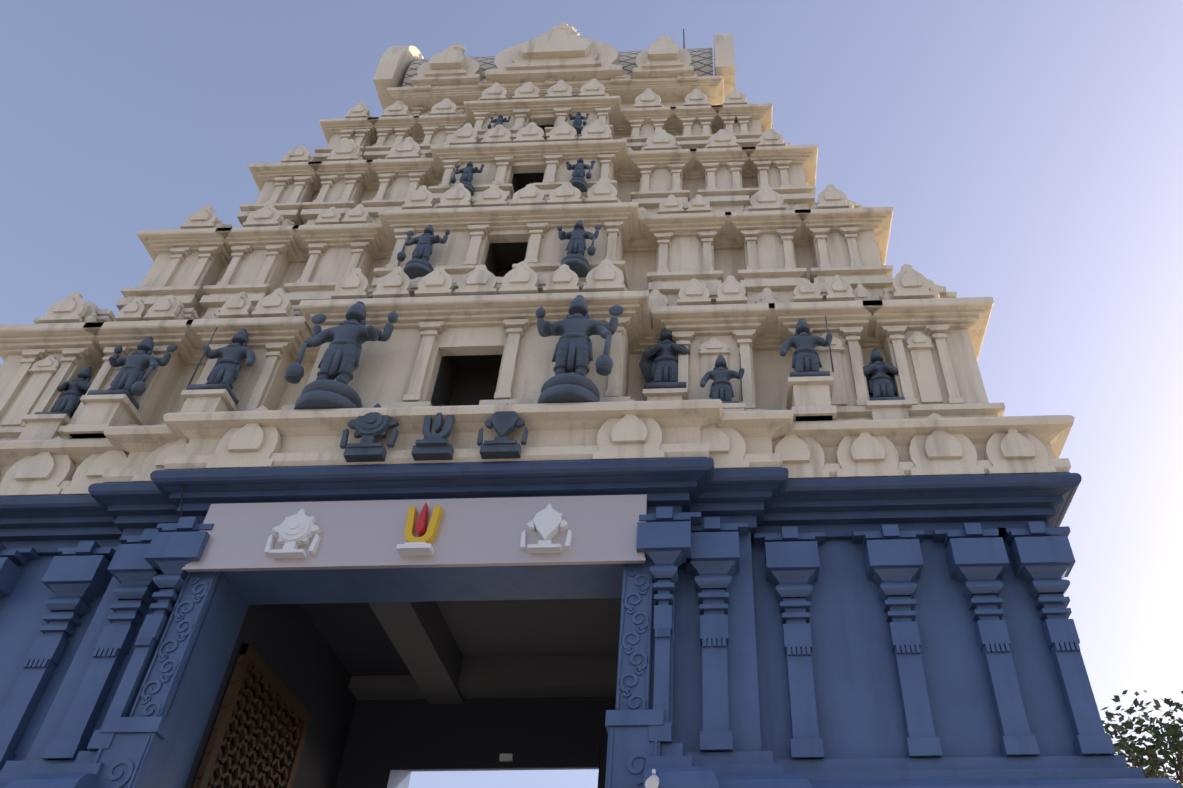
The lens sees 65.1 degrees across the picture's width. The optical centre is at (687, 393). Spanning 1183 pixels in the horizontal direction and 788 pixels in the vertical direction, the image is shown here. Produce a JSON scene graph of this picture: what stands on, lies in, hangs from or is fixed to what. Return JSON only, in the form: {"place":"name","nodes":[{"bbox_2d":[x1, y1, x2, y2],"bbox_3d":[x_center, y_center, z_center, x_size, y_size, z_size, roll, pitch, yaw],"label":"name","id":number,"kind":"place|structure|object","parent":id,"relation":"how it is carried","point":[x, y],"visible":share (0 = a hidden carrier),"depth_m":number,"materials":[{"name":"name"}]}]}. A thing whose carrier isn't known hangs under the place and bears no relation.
{"place":"outdoors","nodes":[
{"label":"outdoors","id":0,"kind":"place"},
{"bbox_2d":[402,48,712,86],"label":"lattice panels","id":1,"kind":"object","parent":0,"point":[702,60],"visible":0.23,"depth_m":13.61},
{"bbox_2d":[0,0,1182,787],"label":"sky","id":2,"kind":"structure","parent":0,"point":[1026,155],"materials":[{"name":"blue"}]},
{"bbox_2d":[1097,687,1182,786],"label":"tree","id":3,"kind":"object","parent":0,"point":[1174,731],"depth_m":37.53,"materials":[{"name":"green plant"}]},
{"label":"forecourt paving","id":4,"kind":"structure","parent":0,"visible":0},
{"bbox_2d":[0,457,1182,787],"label":"gateway base","id":5,"kind":"object","parent":4,"relation":"on","point":[906,631],"visible":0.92,"depth_m":6.68,"materials":[{"name":"blue paint"}]},
{"bbox_2d":[180,485,183,516],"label":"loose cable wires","id":6,"kind":"object","parent":5,"relation":"attached to","point":[182,500],"visible":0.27,"depth_m":7.07,"materials":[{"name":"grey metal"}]},
{"bbox_2d":[284,301,397,409],"bbox_3d":[-2.978,-0.287,7.980,0.787,1.330,0.520,-1,-42,2],"label":"vishnu statue","id":7,"kind":"object","parent":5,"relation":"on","point":[347,339],"visible":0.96,"depth_m":7.80,"materials":[{"name":"stone"}]},
{"bbox_2d":[94,562,657,787],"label":"carved door jambs","id":8,"kind":"object","parent":5,"relation":"attached to","point":[165,678],"depth_m":6.24,"materials":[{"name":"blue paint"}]},
{"bbox_2d":[184,598,620,787],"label":"gateway passage","id":9,"kind":"object","parent":5,"relation":"attached to","point":[379,691],"visible":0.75,"depth_m":8.83,"materials":[{"name":"grey"}]},
{"bbox_2d":[193,644,311,787],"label":"lattice door","id":10,"kind":"structure","parent":9,"relation":"attached to","point":[250,661],"depth_m":7.13,"materials":[{"name":"brown wood"}]},
{"bbox_2d":[182,494,646,571],"bbox_3d":[-1.990,1.035,6.852,3.380,0.580,0.254,-1,-42,2],"label":"sign board with emblems","id":11,"kind":"object","parent":5,"relation":"attached to","point":[506,531],"visible":0.98,"depth_m":6.80,"materials":[{"name":"beige"}]},
{"bbox_2d":[340,403,528,461],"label":"religious emblems","id":12,"kind":"object","parent":5,"relation":"on","point":[369,428],"visible":0.85,"depth_m":7.17,"materials":[{"name":"grey stone"}]},
{"bbox_2d":[17,376,913,439],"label":"tier statue blocks","id":13,"kind":"structure","parent":5,"relation":"on","point":[809,398],"depth_m":7.83,"materials":[{"name":"beige stone"}]},
{"bbox_2d":[35,366,91,418],"bbox_3d":[-5.629,-0.010,8.413,0.389,0.700,0.189,-1,-42,2],"label":"statue","id":14,"kind":"object","parent":13,"relation":"on","point":[68,402],"visible":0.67,"depth_m":8.39,"materials":[{"name":"stone"}]},
{"bbox_2d":[87,337,177,409],"bbox_3d":[-5.020,-0.237,8.321,0.592,0.840,0.227,-1,-42,2],"label":"statue","id":15,"kind":"object","parent":13,"relation":"on","point":[129,380],"visible":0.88,"depth_m":8.28,"materials":[{"name":"stone"}]},
{"bbox_2d":[186,327,255,405],"bbox_3d":[-4.170,-0.297,8.326,0.500,0.880,0.238,-1,-42,2],"label":"statue","id":16,"kind":"object","parent":13,"relation":"on","point":[224,373],"visible":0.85,"depth_m":8.28,"materials":[{"name":"stone"}]},
{"bbox_2d":[639,328,689,388],"bbox_3d":[-0.194,-0.322,8.358,0.512,0.920,0.248,-1,-42,2],"label":"statue","id":17,"kind":"object","parent":13,"relation":"on","point":[658,364],"visible":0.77,"depth_m":8.32,"materials":[{"name":"stone"}]},
{"bbox_2d":[700,353,744,402],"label":"statue","id":18,"kind":"object","parent":13,"relation":"on","point":[720,375],"visible":0.75,"depth_m":7.87,"materials":[{"name":"stone"}]},
{"bbox_2d":[780,316,833,376],"bbox_3d":[1.049,-0.390,8.127,0.478,0.840,0.227,-1,-42,2],"label":"statue","id":19,"kind":"object","parent":13,"relation":"on","point":[804,343],"visible":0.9,"depth_m":8.09,"materials":[{"name":"stone"}]},
{"bbox_2d":[863,348,904,400],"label":"statue","id":20,"kind":"object","parent":13,"relation":"on","point":[879,375],"visible":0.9,"depth_m":8.11,"materials":[{"name":"stone"}]},
{"bbox_2d":[0,259,1004,440],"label":"tower tier","id":21,"kind":"object","parent":5,"relation":"on","point":[922,334],"visible":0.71,"depth_m":8.48,"materials":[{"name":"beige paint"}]},
{"bbox_2d":[431,355,501,405],"bbox_3d":[-1.944,0.117,8.384,0.594,1.250,0.565,-1,-42,2],"label":"window opening","id":22,"kind":"object","parent":21,"relation":"in","point":[468,380],"visible":0.15,"depth_m":8.74,"materials":[{"name":"black"}]},
{"bbox_2d":[116,178,892,317],"bbox_3d":[-1.883,-0.526,10.809,8.353,2.457,3.316,-1,-42,2],"label":"tower tier","id":23,"kind":"object","parent":21,"relation":"on","point":[205,259],"visible":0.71,"depth_m":9.98,"materials":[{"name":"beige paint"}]},
{"bbox_2d":[397,225,449,278],"bbox_3d":[-2.752,-1.474,9.601,0.474,0.800,0.313,-1,-42,2],"label":"vishnu statue","id":24,"kind":"object","parent":23,"relation":"on","point":[418,265],"visible":0.98,"depth_m":9.48,"materials":[{"name":"stone"}]},
{"bbox_2d":[485,242,527,276],"bbox_3d":[-1.925,-1.177,10.005,0.454,0.900,0.565,-1,-42,2],"label":"window opening","id":25,"kind":"object","parent":23,"relation":"on","point":[502,258],"visible":0.15,"depth_m":10.22,"materials":[{"name":"grey"}]},
{"bbox_2d":[237,119,817,224],"bbox_3d":[-1.879,-1.751,11.896,7.064,2.071,2.882,-1,-42,2],"label":"tower tier","id":26,"kind":"object","parent":23,"relation":"on","point":[722,169],"visible":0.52,"depth_m":11.19,"materials":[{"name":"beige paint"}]},
{"bbox_2d":[450,161,483,195],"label":"vishnu statue","id":27,"kind":"object","parent":26,"relation":"on","point":[467,172],"visible":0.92,"depth_m":10.79,"materials":[{"name":"stone"}]},
{"bbox_2d":[512,173,543,192],"bbox_3d":[-1.913,-2.277,11.252,0.414,0.760,0.565,-1,-42,2],"label":"window opening","id":28,"kind":"object","parent":26,"relation":"on","point":[520,181],"visible":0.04,"depth_m":11.36,"materials":[{"name":"grey"}]},
{"bbox_2d":[313,79,772,161],"bbox_3d":[-1.875,-2.781,12.810,6.135,1.726,2.548,-1,-42,2],"label":"tower tier","id":29,"kind":"object","parent":26,"relation":"on","point":[697,120],"visible":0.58,"depth_m":12.20,"materials":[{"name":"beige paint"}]},
{"bbox_2d":[488,114,510,128],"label":"vishnu statue","id":30,"kind":"object","parent":29,"relation":"on","point":[500,119],"visible":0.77,"depth_m":11.88,"materials":[{"name":"stone"}]},
{"bbox_2d":[537,125,553,138],"bbox_3d":[-1.903,-3.204,12.278,0.354,0.610,0.565,-1,-42,2],"label":"window opening","id":31,"kind":"object","parent":29,"relation":"on","point":[542,126],"depth_m":12.30,"materials":[{"name":"grey"}]},
{"bbox_2d":[373,22,734,115],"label":"gopuram roof neck gables","id":32,"kind":"object","parent":29,"relation":"on","point":[576,61],"visible":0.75,"depth_m":13.18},
{"bbox_2d":[569,111,589,133],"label":"vishnu statue","id":33,"kind":"object","parent":29,"relation":"on","point":[578,118],"visible":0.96,"depth_m":11.80,"materials":[{"name":"stone"}]},
{"bbox_2d":[566,157,595,191],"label":"vishnu statue","id":34,"kind":"object","parent":26,"relation":"on","point":[577,180],"visible":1,"depth_m":10.71,"materials":[{"name":"stone"}]},
{"bbox_2d":[557,220,601,277],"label":"vishnu statue","id":35,"kind":"object","parent":23,"relation":"attached to","point":[575,261],"visible":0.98,"depth_m":9.42,"materials":[{"name":"stone"}]},
{"bbox_2d":[0,399,1074,496],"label":"cornice","id":36,"kind":"structure","parent":5,"relation":"on","point":[934,444],"depth_m":7.35,"materials":[{"name":"beige stone"}]},
{"bbox_2d":[536,295,623,403],"bbox_3d":[-0.959,-0.337,7.915,0.787,1.330,0.520,-1,-42,2],"label":"vishnu statue","id":37,"kind":"object","parent":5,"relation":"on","point":[576,328],"visible":0.94,"depth_m":7.74,"materials":[{"name":"stone"}]},
{"bbox_2d":[645,769,658,787],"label":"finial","id":38,"kind":"object","parent":5,"relation":"attached to","point":[652,781],"visible":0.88,"depth_m":5.29,"materials":[{"name":"white"}]}
]}

